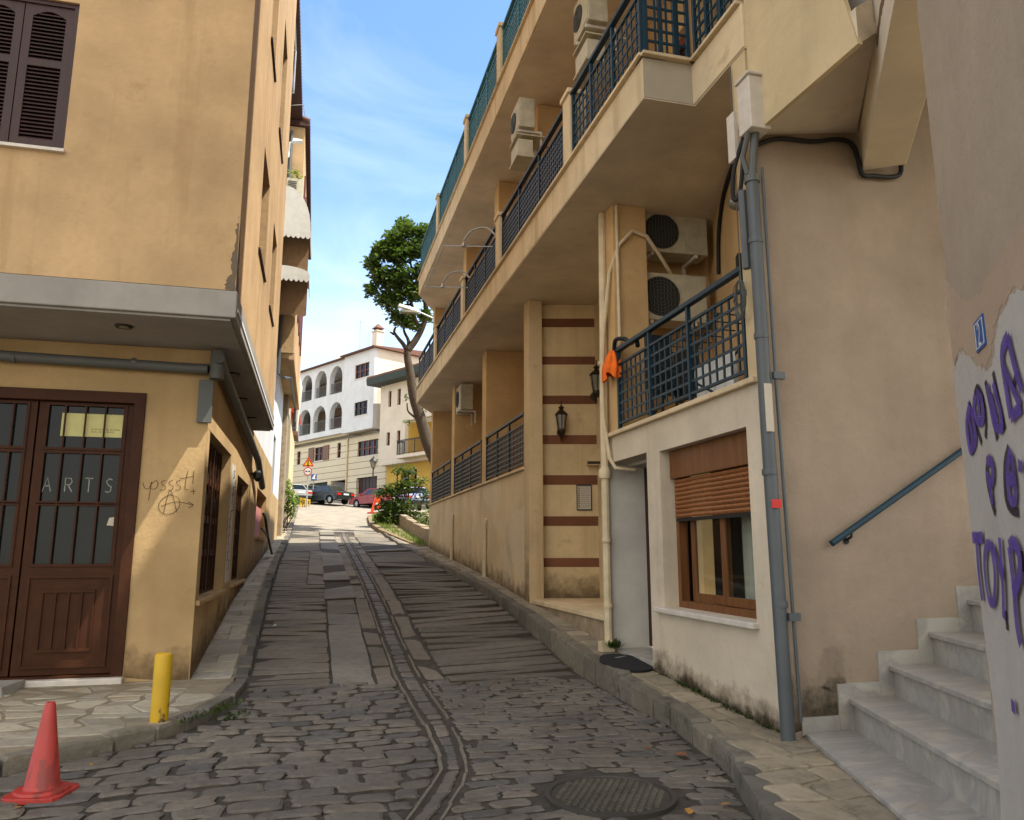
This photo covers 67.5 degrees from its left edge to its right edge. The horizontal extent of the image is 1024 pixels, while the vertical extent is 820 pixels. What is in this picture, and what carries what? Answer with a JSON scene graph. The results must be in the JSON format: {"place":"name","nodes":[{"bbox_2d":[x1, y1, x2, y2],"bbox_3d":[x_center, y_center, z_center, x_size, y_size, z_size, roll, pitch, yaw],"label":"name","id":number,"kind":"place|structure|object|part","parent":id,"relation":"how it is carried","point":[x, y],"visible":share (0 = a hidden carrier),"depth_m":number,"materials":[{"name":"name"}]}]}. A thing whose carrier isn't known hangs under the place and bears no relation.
{"place":"outdoors","nodes":[
{"label":"outdoors","id":0,"kind":"place"},
{"bbox_2d":[0,505,295,753],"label":"pavement","id":1,"kind":"structure","parent":0,"point":[86,711],"depth_m":7.71,"materials":[{"name":"grey stone"}]},
{"bbox_2d":[145,652,172,724],"bbox_3d":[-3.009,2.408,6.575,0.217,0.625,0.217,3,-11,-14],"label":"bollard","id":2,"kind":"object","parent":1,"relation":"on","point":[161,688],"visible":0.8,"depth_m":6.53,"materials":[{"name":"yellow metal"}]},
{"bbox_2d":[261,513,272,554],"bbox_3d":[-6.025,3.086,18.912,0.086,0.978,3.113,2,-11,-12],"label":"iron bar","id":3,"kind":"object","parent":1,"relation":"on","point":[266,533],"visible":1,"depth_m":18.40,"materials":[{"name":"black metal"}]},
{"bbox_2d":[283,478,300,530],"bbox_3d":[-8.821,3.783,30.409,0.763,2.110,1.873,4,-11,-21],"label":"green plant","id":4,"kind":"object","parent":1,"relation":"on","point":[289,502],"visible":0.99,"depth_m":30.09,"materials":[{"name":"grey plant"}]},
{"bbox_2d":[254,0,305,463],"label":"narrow house","id":5,"kind":"structure","parent":0,"point":[264,438],"depth_m":21.96,"materials":[{"name":"paint"}]},
{"bbox_2d":[279,265,309,316],"bbox_3d":[-6.561,-3.424,23.089,0.862,1.370,1.532,3,-11,-14],"label":"awning","id":6,"kind":"object","parent":5,"relation":"attached to","point":[295,283],"visible":0.96,"depth_m":22.79,"materials":[{"name":"beige fabric"}]},
{"bbox_2d":[287,178,303,196],"bbox_3d":[-6.911,-6.958,24.388,0.500,0.750,0.312,3,-11,-14],"label":"balcony","id":7,"kind":"object","parent":5,"relation":"attached to","point":[296,184],"visible":0.48,"depth_m":24.28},
{"bbox_2d":[287,169,302,178],"bbox_3d":[-6.960,-7.521,24.400,0.427,0.339,0.615,-7,-13,35],"label":"potted plant","id":8,"kind":"object","parent":7,"relation":"on","point":[297,172],"visible":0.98,"depth_m":24.43,"materials":[{"name":"green plant"}]},
{"bbox_2d":[288,138,302,156],"bbox_3d":[-6.808,-8.213,24.073,0.424,0.641,0.200,3,-11,-14],"label":"street light","id":9,"kind":"object","parent":5,"relation":"attached to","point":[297,141],"visible":0.96,"depth_m":24.06,"materials":[{"name":"white metal"}]},
{"bbox_2d":[282,186,310,271],"bbox_3d":[-6.570,-5.313,23.431,0.842,2.530,1.532,3,-11,-14],"label":"awning","id":10,"kind":"object","parent":5,"relation":"attached to","point":[297,225],"visible":0.92,"depth_m":22.87,"materials":[{"name":"white fabric"}]},
{"bbox_2d":[0,503,753,819],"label":"road","id":11,"kind":"structure","parent":0,"point":[388,679],"depth_m":6.77,"materials":[{"name":"stone"}]},
{"bbox_2d":[1,701,78,804],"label":"traffic cone","id":12,"kind":"object","parent":11,"relation":"on","point":[43,783],"visible":1,"depth_m":4.98,"materials":[{"name":"red plastic"}]},
{"bbox_2d":[176,698,251,725],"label":"kerb weeds","id":13,"kind":"object","parent":11,"relation":"on","point":[219,709],"visible":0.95,"depth_m":7.10,"materials":[{"name":"green plant"}]},
{"bbox_2d":[292,484,311,501],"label":"parked car","id":14,"kind":"object","parent":11,"relation":"on","point":[300,490],"visible":0.27,"depth_m":52.04,"materials":[{"name":"silver metal"}]},
{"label":"rear window","id":15,"kind":"part","parent":14,"relation":"part of","materials":[{"name":"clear glass"}]},
{"bbox_2d":[299,497,309,506],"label":"yellow barrier","id":16,"kind":"object","parent":11,"relation":"on","point":[303,500],"visible":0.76,"depth_m":49.47,"materials":[{"name":"paint"}]},
{"bbox_2d":[299,485,316,502],"bbox_3d":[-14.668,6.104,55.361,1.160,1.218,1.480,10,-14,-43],"label":"parked car","id":17,"kind":"object","parent":11,"relation":"on","point":[310,487],"visible":0.19,"depth_m":54.75,"materials":[{"name":"grey metal"}]},
{"bbox_2d":[302,457,313,506],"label":"road sign","id":18,"kind":"object","parent":11,"relation":"on","point":[308,464],"visible":1,"depth_m":49.60,"materials":[{"name":"metal"}]},
{"bbox_2d":[311,474,316,503],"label":"parking sign","id":19,"kind":"object","parent":11,"relation":"on","point":[313,477],"visible":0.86,"depth_m":52.98,"materials":[{"name":"metal"}]},
{"bbox_2d":[297,485,353,504],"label":"parked car","id":20,"kind":"object","parent":11,"relation":"on","point":[329,494],"visible":0.74,"depth_m":51.74,"materials":[{"name":"black paint"}]},
{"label":"side window","id":21,"kind":"part","parent":20,"relation":"part of","materials":[{"name":"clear glass"}]},
{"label":"rear window","id":22,"kind":"part","parent":20,"relation":"part of","materials":[{"name":"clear glass"}]},
{"bbox_2d":[349,488,394,506],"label":"parked car","id":23,"kind":"object","parent":11,"relation":"on","point":[366,498],"visible":0.41,"depth_m":50.25,"materials":[{"name":"red paint"}]},
{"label":"side window","id":24,"kind":"part","parent":23,"relation":"part of","materials":[{"name":"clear glass"}]},
{"bbox_2d":[369,456,377,506],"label":"street lamp","id":25,"kind":"object","parent":11,"relation":"on","point":[373,461],"visible":0.83,"depth_m":51.34,"materials":[{"name":"black metal"}]},
{"bbox_2d":[367,496,381,513],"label":"orange barrier","id":26,"kind":"object","parent":11,"relation":"on","point":[374,504],"visible":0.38,"depth_m":45.36,"materials":[{"name":"plastic"}]},
{"bbox_2d":[396,487,429,510],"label":"parked car","id":27,"kind":"object","parent":11,"relation":"on","point":[419,501],"visible":0.17,"depth_m":43.38,"materials":[{"name":"blue paint"}]},
{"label":"rear window","id":28,"kind":"part","parent":27,"relation":"part of","materials":[{"name":"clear glass"}]},
{"bbox_2d":[545,775,676,819],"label":"manhole cover","id":29,"kind":"object","parent":11,"relation":"on","point":[604,797],"visible":1,"depth_m":4.97,"materials":[{"name":"metal"}]},
{"bbox_2d":[674,752,687,755],"bbox_3d":[1.301,2.653,5.912,0.074,0.018,0.100,3,-11,-14],"label":"fallen leaf","id":30,"kind":"object","parent":11,"relation":"on","point":[681,753],"visible":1,"depth_m":5.91,"materials":[{"name":"orange plant"}]},
{"bbox_2d":[685,808,692,813],"bbox_3d":[1.076,2.437,4.666,0.058,0.015,0.090,3,-11,-14],"label":"fallen leaf","id":31,"kind":"object","parent":11,"relation":"on","point":[688,810],"visible":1,"depth_m":4.66,"materials":[{"name":"plant"}]},
{"bbox_2d":[300,0,510,370],"label":"sky","id":32,"kind":"structure","parent":0,"point":[389,87],"materials":[{"name":"blue"}]},
{"bbox_2d":[395,538,899,819],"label":"pavement","id":33,"kind":"structure","parent":0,"point":[805,778],"depth_m":5.33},
{"bbox_2d":[603,637,625,648],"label":"wall weeds","id":34,"kind":"object","parent":33,"relation":"on","point":[615,644],"depth_m":9.31,"materials":[{"name":"green plant"}]},
{"bbox_2d":[599,654,652,671],"bbox_3d":[1.282,2.848,8.645,0.542,0.084,0.900,3,-11,-14],"label":"doormat","id":35,"kind":"object","parent":33,"relation":"on","point":[630,663],"visible":0.86,"depth_m":8.58,"materials":[{"name":"black rubber"}]},
{"bbox_2d":[672,680,779,731],"bbox_3d":[1.911,2.637,6.900,0.195,0.143,1.844,3,-11,-14],"label":"moss line","id":36,"kind":"object","parent":33,"relation":"on","point":[716,701],"visible":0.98,"depth_m":6.89,"materials":[{"name":"green plant"}]},
{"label":"ground","id":37,"kind":"structure","parent":0,"visible":0},
{"bbox_2d":[0,0,296,696],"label":"corner building","id":38,"kind":"structure","parent":37,"relation":"on","point":[144,145],"depth_m":8.61,"materials":[{"name":"paint"}]},
{"bbox_2d":[0,0,79,147],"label":"shutter window","id":39,"kind":"structure","parent":38,"relation":"in","point":[19,60],"depth_m":8.14,"materials":[{"name":"brown wood"}]},
{"bbox_2d":[0,386,146,679],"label":"shop door","id":40,"kind":"structure","parent":38,"relation":"in","point":[71,616],"depth_m":8.70,"materials":[{"name":"brown paint"}]},
{"bbox_2d":[199,442,221,594],"bbox_3d":[-4.179,1.457,10.400,0.085,2.030,2.700,3,-11,-14],"label":"window","id":41,"kind":"structure","parent":38,"relation":"in","point":[207,570],"depth_m":10.90,"materials":[{"name":"black glass"}]},
{"bbox_2d":[231,481,241,579],"bbox_3d":[-5.099,2.184,13.937,0.085,1.810,2.350,3,-11,-14],"label":"window","id":42,"kind":"structure","parent":38,"relation":"in","point":[239,487],"depth_m":14.61,"materials":[{"name":"brown paint"}]},
{"bbox_2d":[251,470,261,481],"bbox_3d":[-5.174,1.338,15.514,0.222,0.220,0.174,3,-11,-14],"label":"wall lamp","id":43,"kind":"object","parent":38,"relation":"attached to","point":[257,475],"visible":1,"depth_m":15.46,"materials":[{"name":"black metal"}]},
{"bbox_2d":[0,506,298,776],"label":"kerb","id":44,"kind":"structure","parent":37,"relation":"on","point":[126,738],"depth_m":6.52,"materials":[{"name":"stone"}]},
{"bbox_2d":[268,116,310,546],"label":"bay house","id":45,"kind":"structure","parent":37,"relation":"on","point":[288,366],"depth_m":26.25,"materials":[{"name":"beige paint"}]},
{"bbox_2d":[289,379,302,441],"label":"shop","id":46,"kind":"structure","parent":37,"relation":"on","point":[298,422],"depth_m":44.94,"materials":[{"name":"paint"}]},
{"bbox_2d":[292,324,425,502],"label":"white house","id":47,"kind":"structure","parent":37,"relation":"on","point":[337,443],"depth_m":63.75,"materials":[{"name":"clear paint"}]},
{"bbox_2d":[296,451,300,465],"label":"window","id":48,"kind":"structure","parent":47,"relation":"in","point":[299,453],"depth_m":69.13,"materials":[{"name":"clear glass"}]},
{"bbox_2d":[313,447,323,462],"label":"window","id":49,"kind":"structure","parent":47,"relation":"in","point":[319,451],"depth_m":66.63,"materials":[{"name":"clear glass"}]},
{"bbox_2d":[311,482,326,502],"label":"garage door","id":50,"kind":"structure","parent":47,"relation":"in","point":[324,483],"depth_m":66.10,"materials":[{"name":"grey metal"}]},
{"bbox_2d":[334,415,341,428],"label":"loggia door","id":51,"kind":"structure","parent":47,"relation":"in","point":[340,415],"depth_m":70.27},
{"bbox_2d":[336,443,340,459],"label":"window","id":52,"kind":"structure","parent":47,"relation":"in","point":[339,444],"depth_m":64.38,"materials":[{"name":"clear glass"}]},
{"bbox_2d":[353,400,367,417],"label":"window","id":53,"kind":"structure","parent":47,"relation":"in","point":[360,407],"depth_m":61.46,"materials":[{"name":"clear glass"}]},
{"bbox_2d":[354,362,369,380],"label":"window","id":54,"kind":"structure","parent":47,"relation":"in","point":[362,371],"depth_m":61.99,"materials":[{"name":"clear glass"}]},
{"bbox_2d":[356,439,377,458],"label":"window","id":55,"kind":"structure","parent":47,"relation":"in","point":[368,448],"depth_m":61.29,"materials":[{"name":"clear glass"}]},
{"bbox_2d":[358,476,376,495],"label":"garage door","id":56,"kind":"structure","parent":47,"relation":"in","point":[364,483],"depth_m":61.11,"materials":[{"name":"brown metal"}]},
{"bbox_2d":[368,512,428,546],"bbox_3d":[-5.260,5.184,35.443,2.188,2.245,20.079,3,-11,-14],"label":"grass","id":57,"kind":"structure","parent":37,"relation":"on","point":[396,531],"depth_m":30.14,"materials":[{"name":"green plant"}]},
{"bbox_2d":[358,214,432,463],"bbox_3d":[-4.611,-1.938,33.831,4.536,14.852,3.652,3,-11,-14],"label":"leaning tree","id":58,"kind":"object","parent":57,"relation":"on","point":[396,248],"visible":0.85,"depth_m":33.39,"materials":[{"name":"green plant"}]},
{"bbox_2d":[372,463,429,524],"bbox_3d":[-5.069,4.008,35.761,3.033,3.162,1.652,3,-11,-14],"label":"shrub","id":59,"kind":"object","parent":57,"relation":"on","point":[389,512],"visible":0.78,"depth_m":35.53,"materials":[{"name":"green plant"}]},
{"bbox_2d":[407,506,428,530],"bbox_3d":[-3.569,4.580,30.253,1.052,1.584,4.427,3,-11,-14],"label":"shrub","id":60,"kind":"object","parent":57,"relation":"on","point":[421,518],"visible":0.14,"depth_m":29.88,"materials":[{"name":"green plant"}]},
{"bbox_2d":[366,363,431,505],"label":"cream house","id":61,"kind":"structure","parent":37,"relation":"on","point":[400,442],"depth_m":56.90,"materials":[{"name":"beige paint"}]},
{"bbox_2d":[399,389,400,404],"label":"window","id":62,"kind":"structure","parent":61,"relation":"in","point":[399,389],"depth_m":57.45,"materials":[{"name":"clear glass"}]},
{"bbox_2d":[392,513,428,545],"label":"garden wall","id":63,"kind":"structure","parent":37,"relation":"on","point":[415,528],"depth_m":29.77,"materials":[{"name":"stone"}]},
{"bbox_2d":[367,515,800,819],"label":"kerb","id":64,"kind":"structure","parent":37,"relation":"on","point":[692,725],"depth_m":7.38,"materials":[{"name":"stone"}]},
{"bbox_2d":[415,0,802,740],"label":"apartment building","id":65,"kind":"structure","parent":37,"relation":"on","point":[665,552],"depth_m":10.02,"materials":[{"name":"beige paint"}]},
{"bbox_2d":[398,304,432,318],"bbox_3d":[-3.720,0.492,31.446,2.140,9.927,0.321,3,-11,-14],"label":"street light","id":66,"kind":"object","parent":65,"relation":"attached to","point":[405,309],"visible":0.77,"depth_m":32.05,"materials":[{"name":"metal"}]},
{"bbox_2d":[426,267,469,287],"bbox_3d":[-1.315,-2.957,16.465,0.936,0.372,1.210,3,-11,-14],"label":"curved bracket","id":67,"kind":"object","parent":65,"relation":"attached to","point":[442,285],"visible":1,"depth_m":16.89,"materials":[{"name":"metal"}]},
{"bbox_2d":[435,227,495,264],"bbox_3d":[-1.075,-3.252,14.848,1.686,0.372,0.614,-8,-13,38],"label":"curved bracket","id":68,"kind":"object","parent":65,"relation":"attached to","point":[463,245],"visible":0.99,"depth_m":14.61,"materials":[{"name":"metal"}]},
{"bbox_2d":[456,384,475,425],"bbox_3d":[-1.271,-0.129,21.147,0.458,1.050,0.750,3,-11,-14],"label":"air conditioner","id":69,"kind":"object","parent":65,"relation":"attached to","point":[464,399],"visible":1,"depth_m":20.84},
{"bbox_2d":[510,97,541,155],"bbox_3d":[0.256,-4.956,13.612,0.448,0.900,0.600,3,-11,-14],"label":"air conditioner","id":70,"kind":"object","parent":65,"relation":"attached to","point":[523,117],"visible":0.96,"depth_m":13.37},
{"bbox_2d":[509,133,544,172],"bbox_3d":[0.314,-4.530,13.549,0.610,0.420,0.540,3,-11,-14],"label":"air conditioner","id":71,"kind":"object","parent":65,"relation":"attached to","point":[523,146],"visible":0.76,"depth_m":13.38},
{"bbox_2d":[555,401,567,440],"bbox_3d":[0.880,0.202,13.841,0.241,0.722,0.331,3,-11,-14],"label":"wall lantern","id":72,"kind":"object","parent":65,"relation":"attached to","point":[561,414],"depth_m":13.73,"materials":[{"name":"brown metal"}]},
{"bbox_2d":[576,485,591,509],"bbox_3d":[1.293,1.567,13.729,0.270,0.458,0.026,0,-10,0],"label":"notice case","id":73,"kind":"object","parent":65,"relation":"attached to","point":[584,497],"visible":1,"depth_m":13.73,"materials":[{"name":"beige metal"}]},
{"bbox_2d":[586,447,599,465],"bbox_3d":[1.556,0.831,13.796,0.420,0.340,0.165,0,-10,0],"label":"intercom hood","id":74,"kind":"object","parent":65,"relation":"attached to","point":[593,460],"visible":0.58,"depth_m":13.71,"materials":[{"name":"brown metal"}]},
{"bbox_2d":[573,0,615,51],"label":"air conditioner","id":75,"kind":"object","parent":65,"relation":"attached to","point":[590,15],"visible":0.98,"depth_m":10.83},
{"bbox_2d":[589,360,599,403],"bbox_3d":[1.513,-0.496,13.840,0.268,0.758,0.554,0,-10,0],"label":"wall lantern","id":76,"kind":"object","parent":65,"relation":"attached to","point":[594,375],"depth_m":13.62,"materials":[{"name":"brown metal"}]},
{"bbox_2d":[573,31,625,85],"bbox_3d":[1.254,-5.026,10.999,0.610,0.420,0.540,3,-11,-14],"label":"air conditioner","id":77,"kind":"object","parent":65,"relation":"attached to","point":[586,46],"visible":0.41,"depth_m":10.84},
{"bbox_2d":[602,336,639,382],"bbox_3d":[1.349,-0.671,9.583,0.254,0.545,0.816,3,-11,-14],"label":"orange cloth","id":78,"kind":"object","parent":65,"relation":"hanging from","point":[611,367],"visible":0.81,"depth_m":9.70,"materials":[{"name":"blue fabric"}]},
{"bbox_2d":[644,335,680,414],"bbox_3d":[1.872,-0.398,9.274,0.400,1.185,0.518,3,-11,-14],"label":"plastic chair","id":79,"kind":"object","parent":65,"relation":"on","point":[655,337],"visible":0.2,"depth_m":9.46,"materials":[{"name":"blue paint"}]},
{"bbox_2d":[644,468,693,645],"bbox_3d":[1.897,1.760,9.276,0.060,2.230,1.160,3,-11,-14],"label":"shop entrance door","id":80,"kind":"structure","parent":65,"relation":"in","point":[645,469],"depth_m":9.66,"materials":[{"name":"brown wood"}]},
{"bbox_2d":[645,214,707,274],"bbox_3d":[2.184,-2.236,10.720,0.990,0.950,0.458,2,-11,-11],"label":"air conditioner","id":81,"kind":"object","parent":65,"relation":"attached to","point":[678,239],"visible":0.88,"depth_m":10.56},
{"bbox_2d":[647,272,706,342],"bbox_3d":[2.123,-1.310,10.504,0.990,1.010,0.479,2,-11,-12],"label":"air conditioner","id":82,"kind":"object","parent":65,"relation":"attached to","point":[667,293],"visible":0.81,"depth_m":10.33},
{"bbox_2d":[679,37,684,55],"bbox_3d":[2.561,-4.344,10.478,0.070,2.190,1.200,3,-11,-14],"label":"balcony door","id":83,"kind":"structure","parent":65,"relation":"in","point":[682,41],"depth_m":11.01,"materials":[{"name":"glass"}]},
{"bbox_2d":[646,313,741,414],"bbox_3d":[2.101,-0.384,8.586,0.517,0.884,1.814,3,-11,-14],"label":"clothes airer","id":84,"kind":"object","parent":65,"relation":"on","point":[697,346],"visible":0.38,"depth_m":8.35,"materials":[{"name":"blue paint"}]},
{"bbox_2d":[673,343,699,403],"bbox_3d":[2.022,-0.410,8.886,0.071,0.618,0.600,3,-11,-14],"label":"dark cloth","id":85,"kind":"object","parent":84,"relation":"hanging from","point":[680,377],"visible":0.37,"depth_m":8.94,"materials":[{"name":"black fabric"}]},
{"bbox_2d":[695,351,737,397],"bbox_3d":[2.184,-0.350,8.104,0.211,0.498,0.750,3,-11,-14],"label":"white cloth","id":86,"kind":"object","parent":84,"relation":"hanging from","point":[720,374],"visible":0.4,"depth_m":7.97,"materials":[{"name":"white fabric"}]},
{"bbox_2d":[669,431,756,618],"bbox_3d":[2.019,1.131,7.503,0.160,1.670,1.780,3,-11,-14],"label":"window","id":87,"kind":"structure","parent":65,"relation":"in","point":[730,451],"depth_m":7.56,"materials":[{"name":"brown wood"}]},
{"bbox_2d":[728,197,738,210],"bbox_3d":[2.527,-2.339,8.627,0.170,0.200,0.200,-1,-10,6],"label":"wall lamp","id":88,"kind":"object","parent":65,"relation":"attached to","point":[731,204],"visible":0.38,"depth_m":8.58,"materials":[{"name":"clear glass"}]},
{"bbox_2d":[730,66,746,319],"bbox_3d":[2.033,-2.025,6.984,0.098,2.508,0.189,3,-11,-14],"label":"wire coil","id":89,"kind":"object","parent":65,"relation":"hanging from","point":[735,293],"visible":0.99,"depth_m":6.84,"materials":[{"name":"black rubber"}]},
{"bbox_2d":[735,253,741,267],"bbox_3d":[2.552,-1.637,8.491,0.120,0.170,0.130,-1,-10,6],"label":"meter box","id":90,"kind":"object","parent":65,"relation":"attached to","point":[737,260],"visible":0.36,"depth_m":8.44,"materials":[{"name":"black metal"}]},
{"bbox_2d":[716,70,903,273],"bbox_3d":[2.461,-2.309,8.461,1.728,1.471,3.352,3,-11,-14],"label":"junction box","id":91,"kind":"object","parent":65,"relation":"attached to","point":[752,126],"visible":0.91,"depth_m":6.83,"materials":[{"name":"grey plastic"}]},
{"bbox_2d":[654,0,1023,819],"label":"stair house","id":92,"kind":"structure","parent":37,"relation":"on","point":[886,294],"depth_m":6.40,"materials":[{"name":"beige paint"}]},
{"bbox_2d":[829,448,961,545],"bbox_3d":[3.682,0.513,6.682,2.245,1.331,0.110,3,-11,-14],"label":"handrail","id":93,"kind":"object","parent":92,"relation":"attached to","point":[850,530],"visible":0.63,"depth_m":6.46,"materials":[{"name":"grey metal"}]},
{"bbox_2d":[973,313,986,352],"bbox_3d":[2.030,-0.331,3.326,0.008,0.136,0.166,-4,-11,19],"label":"house number","id":94,"kind":"object","parent":92,"relation":"attached to","point":[980,334],"visible":1,"depth_m":3.31,"materials":[{"name":"blue metal"}]},
{"bbox_2d":[801,586,1000,819],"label":"stairs","id":95,"kind":"structure","parent":37,"relation":"on","point":[917,742],"depth_m":5.34,"materials":[{"name":"grey stone"}]}
]}

